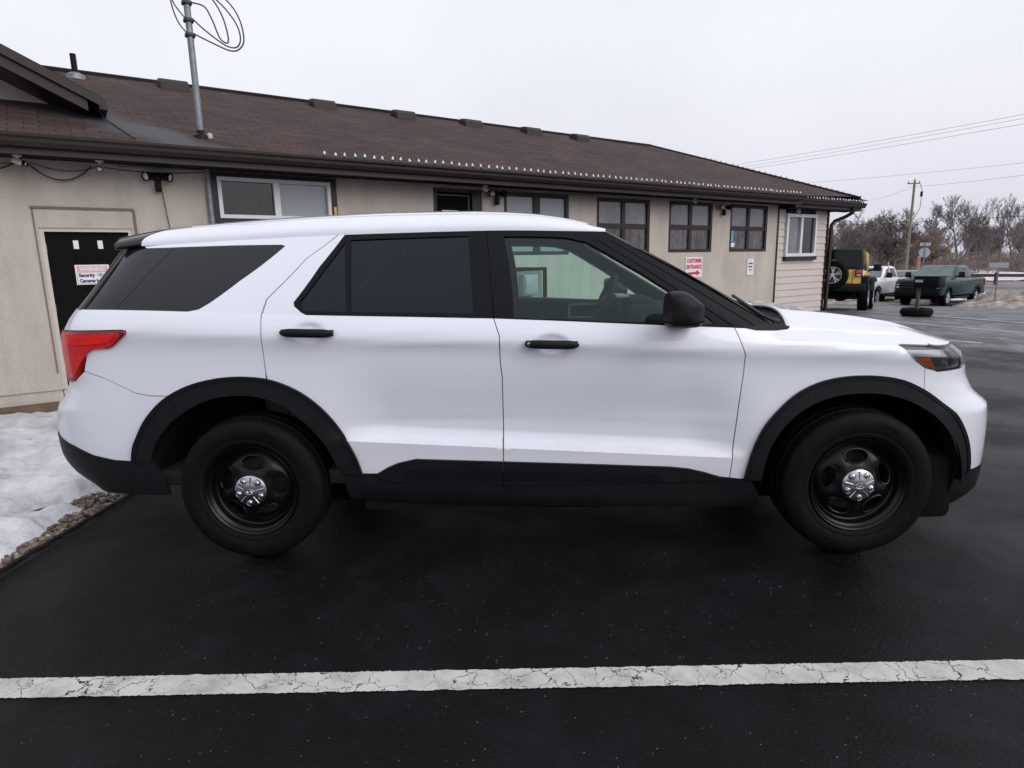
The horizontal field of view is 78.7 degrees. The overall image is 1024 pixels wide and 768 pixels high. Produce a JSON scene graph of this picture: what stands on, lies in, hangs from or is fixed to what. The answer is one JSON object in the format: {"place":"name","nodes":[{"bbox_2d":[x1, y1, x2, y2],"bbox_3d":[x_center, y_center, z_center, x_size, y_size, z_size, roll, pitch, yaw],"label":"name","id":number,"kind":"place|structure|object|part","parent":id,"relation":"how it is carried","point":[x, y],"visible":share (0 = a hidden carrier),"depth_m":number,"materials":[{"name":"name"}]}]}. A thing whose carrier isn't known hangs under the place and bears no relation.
{"place":"outdoors","nodes":[
{"label":"outdoors","id":0,"kind":"place"},
{"bbox_2d":[0,492,137,576],"bbox_3d":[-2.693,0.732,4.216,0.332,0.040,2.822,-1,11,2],"label":"gravel","id":1,"kind":"structure","parent":0,"point":[87,501],"depth_m":3.76,"materials":[{"name":"gravel"}]},
{"bbox_2d":[0,494,133,572],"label":"landscape edging","id":2,"kind":"object","parent":1,"relation":"on","point":[49,541],"visible":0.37,"depth_m":3.52,"materials":[{"name":"black plastic"}]},
{"bbox_2d":[0,253,1023,767],"bbox_3d":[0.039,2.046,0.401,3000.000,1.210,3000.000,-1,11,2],"label":"parking lot","id":3,"kind":"structure","parent":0,"point":[146,585],"depth_m":2.57,"materials":[{"name":"black asphalt"}]},
{"bbox_2d":[0,389,107,562],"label":"snow covered bed","id":4,"kind":"object","parent":3,"relation":"on","point":[38,470],"visible":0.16,"depth_m":4.21,"materials":[{"name":"white snow"}]},
{"bbox_2d":[0,43,867,414],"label":"long low building","id":5,"kind":"structure","parent":3,"relation":"on","point":[258,157],"depth_m":9.93,"materials":[{"name":"paint"}]},
{"bbox_2d":[11,154,27,166],"bbox_3d":[-5.711,-2.575,7.215,0.259,0.139,0.139,7,14,35],"label":"security camera","id":6,"kind":"object","parent":5,"relation":"attached to","point":[17,160],"visible":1,"depth_m":7.16,"materials":[{"name":"white plastic"}]},
{"bbox_2d":[38,228,131,393],"bbox_3d":[-5.415,-0.760,8.211,0.990,2.500,0.110,-9,13,-34],"label":"door","id":7,"kind":"structure","parent":5,"relation":"in","point":[62,249],"depth_m":7.95,"materials":[{"name":"black"}]},
{"bbox_2d":[74,264,108,284],"bbox_3d":[-5.420,-1.416,8.073,0.370,0.250,0.010,-9,13,-34],"label":"warning sign","id":8,"kind":"object","parent":5,"relation":"attached to","point":[89,274],"visible":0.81,"depth_m":8.05,"materials":[{"name":"white plastic"}]},
{"bbox_2d":[95,160,103,171],"bbox_3d":[-5.078,-2.674,7.689,0.095,0.149,0.281,-9,13,-34],"label":"security camera","id":9,"kind":"object","parent":5,"relation":"attached to","point":[100,166],"visible":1,"depth_m":7.61,"materials":[{"name":"white plastic"}]},
{"bbox_2d":[141,172,172,227],"bbox_3d":[-4.633,-2.155,8.285,0.371,1.260,0.181,-9,13,-34],"label":"floodlight","id":10,"kind":"object","parent":5,"relation":"attached to","point":[154,176],"visible":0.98,"depth_m":8.19,"materials":[{"name":"black plastic"}]},
{"bbox_2d":[170,0,244,138],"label":"service mast","id":11,"kind":"object","parent":5,"relation":"on","point":[189,21],"visible":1,"depth_m":8.34,"materials":[{"name":"metal"}]},
{"bbox_2d":[216,176,331,218],"bbox_3d":[-3.463,-2.710,9.182,1.600,0.560,0.120,-9,13,-34],"label":"window","id":12,"kind":"structure","parent":5,"relation":"in","point":[242,198],"depth_m":9.12,"materials":[{"name":"white plastic"}]},
{"bbox_2d":[0,162,579,194],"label":"cable run","id":13,"kind":"object","parent":5,"relation":"attached to","point":[83,173],"visible":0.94,"depth_m":7.75,"materials":[{"name":"black plastic"}]},
{"bbox_2d":[433,187,481,210],"bbox_3d":[-0.941,-1.951,11.153,0.970,2.940,0.110,-9,13,-34],"label":"doorway","id":14,"kind":"structure","parent":5,"relation":"in","point":[444,199],"depth_m":10.91,"materials":[{"name":"brown metal"}]},
{"bbox_2d":[481,185,490,194],"bbox_3d":[-0.485,-3.386,10.905,0.266,0.161,0.105,9,15,43],"label":"security camera","id":15,"kind":"object","parent":5,"relation":"attached to","point":[486,190],"visible":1,"depth_m":10.84,"materials":[{"name":"white plastic"}]},
{"bbox_2d":[489,190,506,204],"bbox_3d":[-0.251,-3.344,11.199,0.371,0.250,0.181,-9,13,-34],"label":"floodlight","id":16,"kind":"object","parent":5,"relation":"attached to","point":[493,193],"visible":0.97,"depth_m":11.20,"materials":[{"name":"black plastic"}]},
{"bbox_2d":[519,274,537,296],"bbox_3d":[0.332,-1.713,11.925,0.340,0.751,0.192,-9,13,-34],"label":"electrical box","id":17,"kind":"object","parent":5,"relation":"attached to","point":[528,283],"visible":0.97,"depth_m":11.80,"materials":[{"name":"grey paint"}]},
{"bbox_2d":[516,267,546,296],"bbox_3d":[0.167,-1.544,11.852,1.205,1.350,0.160,-9,13,-34],"label":"pipe rail","id":18,"kind":"object","parent":5,"relation":"attached to","point":[544,269],"visible":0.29,"depth_m":11.98,"materials":[{"name":"grey metal"}]},
{"bbox_2d":[504,192,568,254],"bbox_3d":[0.461,-3.054,11.964,1.550,1.140,0.095,-9,13,-34],"label":"window","id":19,"kind":"structure","parent":5,"relation":"in","point":[545,204],"depth_m":11.94,"materials":[{"name":"grey glass"}]},
{"bbox_2d":[323,151,800,194],"bbox_3d":[2.272,-3.998,12.200,12.071,0.121,0.053,-9,13,-34],"label":"light string","id":20,"kind":"object","parent":5,"relation":"attached to","point":[400,159],"visible":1,"depth_m":11.26,"materials":[{"name":"white plastic"}]},
{"bbox_2d":[597,197,649,252],"bbox_3d":[2.342,-3.352,13.253,1.570,1.120,0.095,-9,13,-34],"label":"window","id":21,"kind":"structure","parent":5,"relation":"in","point":[627,219],"depth_m":13.28,"materials":[{"name":"grey glass"}]},
{"bbox_2d":[668,200,712,252],"bbox_3d":[4.108,-3.631,14.465,1.530,1.135,0.095,-9,13,-34],"label":"window","id":22,"kind":"structure","parent":5,"relation":"in","point":[690,224],"depth_m":14.45,"materials":[{"name":"grey glass"}]},
{"bbox_2d":[685,257,702,276],"bbox_3d":[4.273,-2.743,14.664,0.600,0.470,0.016,-9,13,-34],"label":"entrance sign","id":23,"kind":"object","parent":5,"relation":"attached to","point":[693,266],"visible":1,"depth_m":14.66,"materials":[{"name":"white plastic"}]},
{"bbox_2d":[689,198,698,204],"bbox_3d":[4.072,-4.081,13.995,0.097,0.155,0.274,-11,15,-42],"label":"security camera","id":24,"kind":"object","parent":5,"relation":"attached to","point":[694,201],"visible":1,"depth_m":13.94,"materials":[{"name":"white plastic"}]},
{"bbox_2d":[720,205,731,215],"bbox_3d":[5.082,-4.143,14.865,0.371,0.250,0.181,-9,13,-34],"label":"floodlight","id":25,"kind":"object","parent":5,"relation":"attached to","point":[723,207],"visible":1,"depth_m":14.86,"materials":[{"name":"black plastic"}]},
{"bbox_2d":[729,204,767,251],"bbox_3d":[5.920,-3.911,15.708,1.540,1.140,0.095,-9,13,-34],"label":"window","id":26,"kind":"structure","parent":5,"relation":"in","point":[748,223],"depth_m":15.70,"materials":[{"name":"grey glass"}]},
{"bbox_2d":[746,259,753,274],"bbox_3d":[6.073,-2.985,15.906,0.270,0.410,0.017,-9,13,-34],"label":"parking sign","id":27,"kind":"object","parent":5,"relation":"attached to","point":[750,264],"visible":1,"depth_m":15.90,"materials":[{"name":"white"}]},
{"bbox_2d":[705,156,861,196],"bbox_3d":[7.821,-6.021,18.109,4.359,1.358,0.056,1,11,12],"label":"light string","id":28,"kind":"object","parent":5,"relation":"attached to","point":[786,177],"visible":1,"depth_m":18.08,"materials":[{"name":"white plastic"}]},
{"bbox_2d":[783,213,817,256],"bbox_3d":[7.859,-4.052,17.019,1.460,1.120,0.115,-9,13,-34],"label":"window","id":29,"kind":"structure","parent":5,"relation":"in","point":[800,237],"depth_m":16.98,"materials":[{"name":"white plastic"}]},
{"bbox_2d":[807,196,863,202],"bbox_3d":[8.663,-4.957,16.791,3.222,0.121,0.053,-9,13,-34],"label":"light string","id":30,"kind":"object","parent":5,"relation":"attached to","point":[836,200],"visible":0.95,"depth_m":16.87,"materials":[{"name":"white plastic"}]},
{"bbox_2d":[0,659,1023,697],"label":"parking line","id":31,"kind":"object","parent":3,"relation":"on","point":[570,677],"visible":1,"depth_m":2.25,"materials":[{"name":"white paint"}]},
{"bbox_2d":[58,211,986,555],"bbox_3d":[0.085,-0.173,3.970,5.115,1.775,2.465,-1,11,2],"label":"white suv","id":32,"kind":"object","parent":3,"relation":"on","point":[266,387],"visible":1,"depth_m":3.08,"materials":[{"name":"paint"}]},
{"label":"rear window","id":33,"kind":"part","parent":32,"relation":"part of","materials":[{"name":"black glass"}]},
{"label":"quarter window","id":34,"kind":"part","parent":32,"relation":"part of","materials":[{"name":"black glass"}]},
{"bbox_3d":[-0.626,-0.121,3.104,1.154,1.240,0.283,-1,11,2],"label":"door","id":35,"kind":"part","parent":32,"relation":"part of","materials":[{"name":"white paint"}]},
{"bbox_3d":[-0.588,-0.457,4.804,1.154,1.234,0.261,-1,11,3],"label":"door","id":36,"kind":"part","parent":32,"relation":"part of","materials":[{"name":"black plastic"}]},
{"bbox_3d":[0.619,-0.489,4.889,1.390,1.250,0.517,-1,11,2],"label":"door","id":37,"kind":"part","parent":32,"relation":"part of","materials":[{"name":"clear glass"}]},
{"bbox_3d":[0.574,-0.114,2.978,1.390,1.250,0.517,-1,11,2],"label":"door","id":38,"kind":"part","parent":32,"relation":"part of","materials":[{"name":"white paint"}]},
{"bbox_2d":[823,248,881,309],"bbox_3d":[10.452,-3.289,19.898,2.180,1.815,4.464,6,10,32],"label":"yellow offroader","id":39,"kind":"object","parent":3,"relation":"on","point":[850,277],"visible":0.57,"depth_m":18.04,"materials":[{"name":"paint"}]},
{"bbox_2d":[826,251,859,266],"bbox_3d":[9.397,-3.632,18.209,1.347,0.450,0.026,6,10,32],"label":"rear window","id":40,"kind":"structure","parent":39,"relation":"in","point":[849,258],"depth_m":18.01,"materials":[{"name":"black glass"}]},
{"bbox_2d":[864,252,865,267],"bbox_3d":[10.369,-3.646,18.325,0.048,0.440,0.750,6,10,32],"label":"side window","id":41,"kind":"structure","parent":39,"relation":"in","point":[864,252],"depth_m":18.29,"materials":[{"name":"black glass"}]},
{"bbox_2d":[823,299,911,304],"bbox_3d":[17.767,-4.308,32.981,6.400,0.339,1.600,5,13,28],"label":"snow pile","id":42,"kind":"object","parent":3,"relation":"on","point":[849,302],"visible":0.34,"depth_m":32.38,"materials":[{"name":"white snow"}]},
{"bbox_2d":[835,266,908,301],"bbox_3d":[20.114,-5.565,34.891,6.300,2.005,2.620,-10,14,-41],"label":"pickup truck","id":43,"kind":"object","parent":3,"relation":"on","point":[885,283],"visible":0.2,"depth_m":33.66,"materials":[{"name":"white paint"}]},
{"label":"side window","id":44,"kind":"part","parent":43,"relation":"part of","materials":[{"name":"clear glass"}]},
{"bbox_2d":[880,270,917,298],"bbox_3d":[23.591,-5.922,37.354,4.840,1.764,2.300,-9,13,-40],"label":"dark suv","id":45,"kind":"object","parent":3,"relation":"on","point":[900,272],"visible":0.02,"depth_m":36.88,"materials":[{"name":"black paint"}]},
{"bbox_2d":[849,298,966,299],"bbox_3d":[23.129,-4.983,36.582,6.946,0.158,2.712,-1,11,2],"label":"snow strip","id":46,"kind":"object","parent":3,"relation":"on","point":[894,299],"visible":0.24,"depth_m":35.95,"materials":[{"name":"white snow"}]},
{"bbox_2d":[916,256,920,269],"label":"wooden post","id":47,"kind":"object","parent":3,"relation":"on","point":[918,263],"visible":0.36,"depth_m":46.57,"materials":[{"name":"brown wood"}]},
{"bbox_2d":[881,299,961,302],"bbox_3d":[23.064,-4.681,34.572,4.800,0.396,1.200,6,13,33],"label":"snow pile","id":48,"kind":"object","parent":3,"relation":"on","point":[923,301],"visible":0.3,"depth_m":34.47,"materials":[{"name":"white snow"}]},
{"bbox_2d":[900,276,946,316],"bbox_3d":[10.004,-2.150,15.244,0.710,0.968,0.865,-8,13,-33],"label":"sign post","id":49,"kind":"object","parent":3,"relation":"on","point":[920,282],"visible":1,"depth_m":15.07,"materials":[{"name":"rubber"}]},
{"bbox_2d":[919,242,930,265],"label":"stop sign","id":50,"kind":"object","parent":3,"relation":"on","point":[924,252],"visible":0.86,"depth_m":48.46,"materials":[{"name":"metal"}]},
{"bbox_2d":[859,311,1020,322],"bbox_3d":[10.387,-1.549,14.721,0.115,0.052,6.024,-5,12,-17],"label":"parking line","id":51,"kind":"object","parent":3,"relation":"on","point":[955,317],"visible":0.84,"depth_m":14.36,"materials":[{"name":"white paint"}]},
{"bbox_2d":[894,265,985,305],"bbox_3d":[22.036,-5.084,32.037,6.300,2.005,2.620,-8,13,-37],"label":"pickup truck","id":52,"kind":"object","parent":3,"relation":"on","point":[960,282],"visible":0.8,"depth_m":30.87,"materials":[{"name":"green paint"}]},
{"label":"side window","id":53,"kind":"part","parent":52,"relation":"part of","materials":[{"name":"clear glass"}]},
{"bbox_2d":[891,321,1023,332],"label":"parking line","id":54,"kind":"object","parent":3,"relation":"on","point":[960,327],"visible":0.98,"depth_m":12.65,"materials":[{"name":"white paint"}]},
{"bbox_2d":[952,295,1021,306],"bbox_3d":[21.526,-3.512,26.956,4.200,0.651,1.800,8,14,38],"label":"snow pile","id":55,"kind":"object","parent":3,"relation":"on","point":[998,298],"visible":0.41,"depth_m":27.13,"materials":[{"name":"white snow"}]},
{"bbox_2d":[957,289,1023,304],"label":"snow pile","id":56,"kind":"object","parent":3,"relation":"on","point":[988,295],"visible":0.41,"depth_m":30.00,"materials":[{"name":"white snow"}]},
{"bbox_2d":[970,297,1023,308],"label":"snow pile","id":57,"kind":"object","parent":3,"relation":"on","point":[1015,303],"visible":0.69,"depth_m":25.79,"materials":[{"name":"white snow"}]},
{"bbox_2d":[971,272,1023,284],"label":"rail fence","id":58,"kind":"object","parent":3,"relation":"on","point":[994,275],"visible":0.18,"depth_m":49.80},
{"bbox_2d":[989,262,1008,301],"bbox_3d":[20.818,-4.106,26.836,0.660,2.250,0.055,7,14,37],"label":"street sign","id":59,"kind":"object","parent":3,"relation":"on","point":[998,265],"visible":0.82,"depth_m":26.69,"materials":[{"name":"metal"}]},
{"bbox_2d":[0,0,1023,252],"label":"sky","id":60,"kind":"structure","parent":0,"point":[739,82],"materials":[{"name":"white"}]},
{"bbox_2d":[737,114,1022,164],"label":"overhead wire","id":61,"kind":"object","parent":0,"point":[891,138],"visible":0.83,"depth_m":41.06,"materials":[{"name":"black metal"}]},
{"bbox_2d":[745,118,1022,166],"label":"overhead wire","id":62,"kind":"object","parent":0,"point":[895,141],"visible":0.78,"depth_m":40.86,"materials":[{"name":"black metal"}]},
{"bbox_2d":[751,124,1020,168],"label":"overhead wire","id":63,"kind":"object","parent":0,"point":[896,145],"visible":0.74,"depth_m":40.90,"materials":[{"name":"black metal"}]},
{"bbox_2d":[811,163,1018,182],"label":"overhead wire","id":64,"kind":"object","parent":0,"point":[918,173],"visible":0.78,"depth_m":47.68,"materials":[{"name":"black metal"}]},
{"bbox_2d":[837,216,1018,224],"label":"overhead wire","id":65,"kind":"object","parent":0,"point":[929,221],"visible":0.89,"depth_m":58.24,"materials":[{"name":"black metal"}]},
{"bbox_2d":[871,258,1023,272],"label":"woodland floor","id":66,"kind":"structure","parent":0,"point":[1012,270],"depth_m":81.91,"materials":[{"name":"white snow"}]},
{"bbox_2d":[828,219,866,248],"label":"bare tree","id":67,"kind":"object","parent":66,"relation":"on","point":[850,237],"visible":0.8,"depth_m":70.37,"materials":[{"name":"brown plant"}]},
{"bbox_2d":[827,219,1023,263],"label":"woodland","id":68,"kind":"object","parent":66,"relation":"on","point":[996,239],"visible":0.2,"depth_m":89.49,"materials":[{"name":"brown plant"}]},
{"bbox_2d":[920,204,960,263],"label":"bare tree","id":69,"kind":"object","parent":66,"relation":"on","point":[932,225],"visible":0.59,"depth_m":78.94,"materials":[{"name":"grey plant"}]},
{"bbox_2d":[864,244,1023,272],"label":"undergrowth","id":70,"kind":"object","parent":66,"relation":"on","point":[980,267],"visible":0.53,"depth_m":67.64,"materials":[{"name":"brown plant"}]},
{"bbox_2d":[928,194,1003,264],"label":"bare tree","id":71,"kind":"object","parent":66,"relation":"on","point":[975,229],"visible":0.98,"depth_m":70.68,"materials":[{"name":"brown plant"}]},
{"bbox_2d":[965,202,1011,266],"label":"bare tree","id":72,"kind":"object","parent":66,"relation":"on","point":[988,230],"visible":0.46,"depth_m":75.15,"materials":[{"name":"brown plant"}]},
{"bbox_2d":[996,194,1023,262],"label":"bare tree","id":73,"kind":"object","parent":66,"relation":"on","point":[1003,224],"visible":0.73,"depth_m":73.12,"materials":[{"name":"brown plant"}]},
{"bbox_2d":[969,268,1023,280],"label":"snow field","id":74,"kind":"structure","parent":0,"point":[1004,278],"depth_m":62.40,"materials":[{"name":"white snow"}]},
{"bbox_2d":[839,209,898,261],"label":"bare tree","id":75,"kind":"object","parent":74,"relation":"on","point":[871,225],"visible":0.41,"depth_m":72.44,"materials":[{"name":"brown plant"}]},
{"bbox_2d":[858,207,933,267],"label":"bare tree","id":76,"kind":"object","parent":74,"relation":"on","point":[885,243],"visible":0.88,"depth_m":64.80,"materials":[{"name":"brown plant"}]},
{"bbox_2d":[904,178,922,269],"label":"utility pole","id":77,"kind":"object","parent":74,"relation":"on","point":[914,183],"visible":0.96,"depth_m":56.87,"materials":[{"name":"brown wood"}]},
{"bbox_2d":[903,229,953,266],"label":"bare tree","id":78,"kind":"object","parent":74,"relation":"on","point":[931,248],"visible":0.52,"depth_m":66.65,"materials":[{"name":"brown plant"}]},
{"bbox_2d":[1003,198,1023,268],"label":"bare tree","id":79,"kind":"object","parent":74,"relation":"on","point":[1014,223],"visible":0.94,"depth_m":70.40,"materials":[{"name":"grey plant"}]},
{"bbox_2d":[978,282,1023,296],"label":"road","id":80,"kind":"structure","parent":0,"point":[1008,284],"depth_m":48.97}
]}

